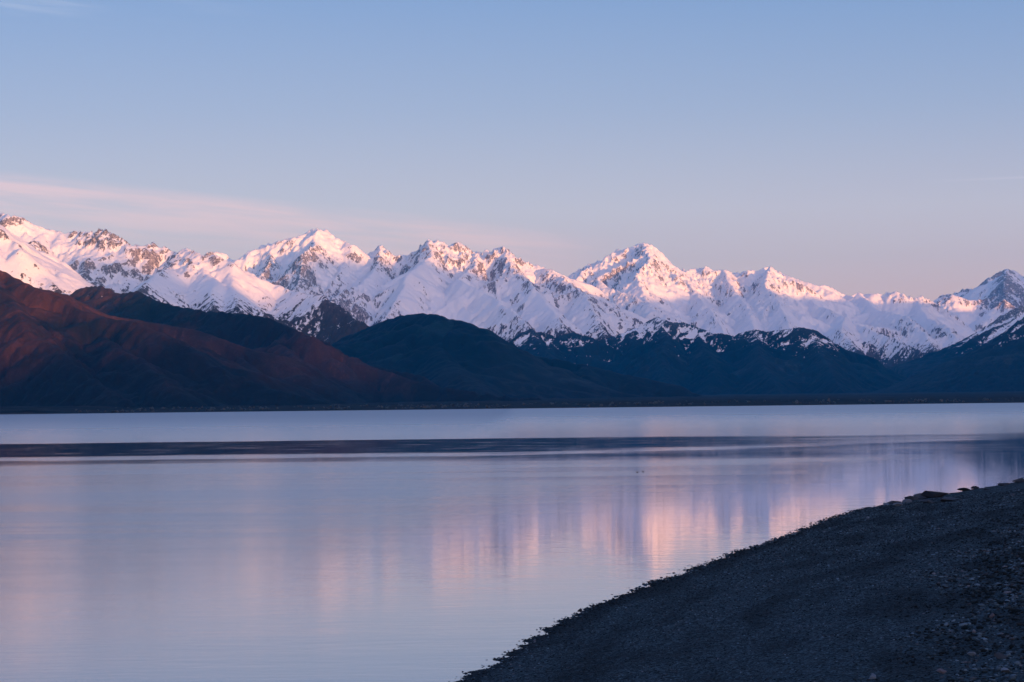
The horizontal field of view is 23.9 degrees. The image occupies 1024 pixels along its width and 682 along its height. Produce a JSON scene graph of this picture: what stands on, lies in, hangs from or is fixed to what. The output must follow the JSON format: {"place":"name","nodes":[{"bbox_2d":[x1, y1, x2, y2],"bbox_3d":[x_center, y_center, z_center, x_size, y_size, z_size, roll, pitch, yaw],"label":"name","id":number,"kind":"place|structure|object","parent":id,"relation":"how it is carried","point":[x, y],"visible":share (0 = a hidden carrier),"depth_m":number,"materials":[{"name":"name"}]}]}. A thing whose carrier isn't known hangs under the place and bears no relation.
{"place":"outdoors","nodes":[
{"label":"outdoors","id":0,"kind":"place"},
{"bbox_2d":[0,225,94,294],"bbox_3d":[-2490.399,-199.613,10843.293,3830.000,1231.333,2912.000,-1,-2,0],"label":"snowy mountain","id":1,"kind":"structure","parent":0,"point":[23,261],"depth_m":11220.07,"materials":[{"name":"white snow"}]},
{"bbox_2d":[0,270,364,407],"bbox_3d":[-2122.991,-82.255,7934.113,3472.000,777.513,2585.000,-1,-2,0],"label":"foothill","id":2,"kind":"structure","parent":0,"point":[57,349],"depth_m":7555.72,"materials":[{"name":"brown soil"}]},
{"bbox_2d":[0,212,368,343],"bbox_3d":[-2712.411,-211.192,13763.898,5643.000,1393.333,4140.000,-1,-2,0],"label":"snowy mountain","id":3,"kind":"structure","parent":0,"point":[183,278],"depth_m":14052.71,"materials":[{"name":"white snow"}]},
{"bbox_2d":[69,285,541,402],"bbox_3d":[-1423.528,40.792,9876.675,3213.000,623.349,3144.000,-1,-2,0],"label":"foothill","id":4,"kind":"structure","parent":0,"point":[357,378],"depth_m":9336.42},
{"bbox_2d":[204,228,649,341],"bbox_3d":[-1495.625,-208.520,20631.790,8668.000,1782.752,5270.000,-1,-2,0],"label":"snowy mountain","id":5,"kind":"structure","parent":0,"point":[503,292],"depth_m":20868.92,"materials":[{"name":"white snow"}]},
{"bbox_2d":[0,403,1023,681],"bbox_3d":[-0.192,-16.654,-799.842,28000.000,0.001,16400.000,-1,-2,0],"label":"lake water","id":6,"kind":"structure","parent":0,"point":[442,545],"depth_m":112.90,"materials":[{"name":"blue liquid"}]},
{"bbox_2d":[0,391,1023,413],"bbox_3d":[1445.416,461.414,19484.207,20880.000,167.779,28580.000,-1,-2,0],"label":"valley floor","id":7,"kind":"structure","parent":0,"point":[855,398],"depth_m":6340.77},
{"bbox_2d":[20,398,1022,412],"bbox_3d":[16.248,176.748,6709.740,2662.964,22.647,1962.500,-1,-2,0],"label":"distant trees","id":8,"kind":"object","parent":7,"relation":"on","point":[504,406],"visible":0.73,"depth_m":5923.70,"materials":[{"name":"black plant"}]},
{"bbox_2d":[0,0,1023,300],"label":"sky","id":9,"kind":"structure","parent":0,"point":[850,147],"materials":[{"name":"blue"}]},
{"bbox_2d":[331,313,700,398],"bbox_3d":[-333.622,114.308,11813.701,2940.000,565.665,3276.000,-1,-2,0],"label":"foothill","id":10,"kind":"structure","parent":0,"point":[441,351],"depth_m":11807.53,"materials":[{"name":"blue stone"}]},
{"bbox_2d":[509,316,747,394],"bbox_3d":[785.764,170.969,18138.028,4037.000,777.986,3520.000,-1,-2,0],"label":"foothill","id":11,"kind":"structure","parent":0,"point":[682,354],"depth_m":18392.02,"materials":[{"name":"blue stone"}]},
{"bbox_2d":[449,482,1023,681],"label":"beach","id":12,"kind":"structure","parent":0,"point":[769,670],"depth_m":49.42,"materials":[{"name":"grey gravel"}]},
{"bbox_2d":[869,673,875,678],"bbox_3d":[5.277,4.910,35.418,0.121,0.078,0.084,-1,-2,19],"label":"boulder","id":13,"kind":"object","parent":12,"relation":"on","point":[872,676],"visible":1,"depth_m":35.38,"materials":[{"name":"grey stone"}]},
{"bbox_2d":[902,499,911,502],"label":"boulder","id":14,"kind":"object","parent":12,"relation":"on","point":[906,500],"visible":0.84,"depth_m":116.83,"materials":[{"name":"grey stone"}]},
{"bbox_2d":[904,496,917,499],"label":"boulder","id":15,"kind":"object","parent":12,"relation":"on","point":[912,497],"visible":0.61,"depth_m":122.57,"materials":[{"name":"grey stone"}]},
{"bbox_2d":[913,493,925,498],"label":"boulder","id":16,"kind":"object","parent":12,"relation":"on","point":[918,495],"visible":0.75,"depth_m":124.68,"materials":[{"name":"grey stone"}]},
{"bbox_2d":[920,499,934,502],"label":"boulder","id":17,"kind":"object","parent":12,"relation":"on","point":[926,501],"visible":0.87,"depth_m":110.15,"materials":[{"name":"grey stone"}]},
{"bbox_2d":[921,491,948,497],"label":"boulder","id":18,"kind":"object","parent":12,"relation":"on","point":[931,494],"visible":0.84,"depth_m":123.46,"materials":[{"name":"grey stone"}]},
{"bbox_2d":[936,668,946,673],"bbox_3d":[6.288,4.833,35.387,0.148,0.078,0.093,0,-2,-11],"label":"boulder","id":19,"kind":"object","parent":12,"relation":"on","point":[940,670],"visible":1,"depth_m":35.36,"materials":[{"name":"grey stone"}]},
{"bbox_2d":[940,497,959,501],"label":"boulder","id":20,"kind":"object","parent":12,"relation":"on","point":[946,499],"visible":0.91,"depth_m":110.23,"materials":[{"name":"grey stone"}]},
{"bbox_2d":[957,488,969,490],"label":"boulder","id":21,"kind":"object","parent":12,"relation":"on","point":[963,489],"visible":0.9,"depth_m":133.99,"materials":[{"name":"grey stone"}]},
{"bbox_2d":[994,652,1005,658],"bbox_3d":[7.508,4.837,37.124,0.130,0.102,0.177,-2,-2,44],"label":"boulder","id":22,"kind":"object","parent":12,"relation":"on","point":[998,655],"visible":1,"depth_m":37.11,"materials":[{"name":"grey stone"}]},
{"bbox_2d":[998,483,1009,485],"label":"boulder","id":23,"kind":"object","parent":12,"relation":"on","point":[1002,484],"visible":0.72,"depth_m":139.57,"materials":[{"name":"grey stone"}]},
{"bbox_2d":[1001,667,1009,671],"bbox_3d":[7.184,4.793,35.198,0.133,0.084,0.103,-1,-2,26],"label":"boulder","id":24,"kind":"object","parent":12,"relation":"on","point":[1003,669],"visible":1,"depth_m":35.19,"materials":[{"name":"grey stone"}]},
{"bbox_2d":[1012,478,1023,481],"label":"boulder","id":25,"kind":"object","parent":12,"relation":"on","point":[1020,480],"visible":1,"depth_m":145.21,"materials":[{"name":"grey stone"}]},
{"bbox_2d":[569,243,974,367],"bbox_3d":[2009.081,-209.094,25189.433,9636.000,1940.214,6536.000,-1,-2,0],"label":"snowy mountain","id":26,"kind":"structure","parent":0,"point":[650,282],"depth_m":26133.14,"materials":[{"name":"white snow"}]},
{"bbox_2d":[720,327,906,393],"bbox_3d":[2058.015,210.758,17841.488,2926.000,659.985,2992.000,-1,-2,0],"label":"foothill","id":27,"kind":"structure","parent":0,"point":[796,360],"depth_m":17750.22,"materials":[{"name":"blue stone"}]},
{"bbox_2d":[873,317,1023,392],"bbox_3d":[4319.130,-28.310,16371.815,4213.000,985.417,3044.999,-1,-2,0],"label":"foothill","id":28,"kind":"structure","parent":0,"point":[996,364],"depth_m":16445.02,"materials":[{"name":"blue stone"}]},
{"bbox_2d":[887,306,1023,377],"bbox_3d":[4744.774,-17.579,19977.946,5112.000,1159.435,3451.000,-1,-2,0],"label":"foothill","id":29,"kind":"structure","parent":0,"point":[999,325],"depth_m":20319.89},
{"bbox_2d":[936,294,1014,331],"bbox_3d":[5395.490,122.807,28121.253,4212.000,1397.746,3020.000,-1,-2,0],"label":"snowy mountain","id":30,"kind":"structure","parent":0,"point":[975,315],"depth_m":28462.63,"materials":[{"name":"white snow"}]},
{"bbox_2d":[933,269,1023,308],"bbox_3d":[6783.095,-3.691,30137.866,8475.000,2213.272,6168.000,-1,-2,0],"label":"snowy mountain","id":31,"kind":"structure","parent":0,"point":[1007,285],"depth_m":31326.00,"materials":[{"name":"white snow"}]}
]}

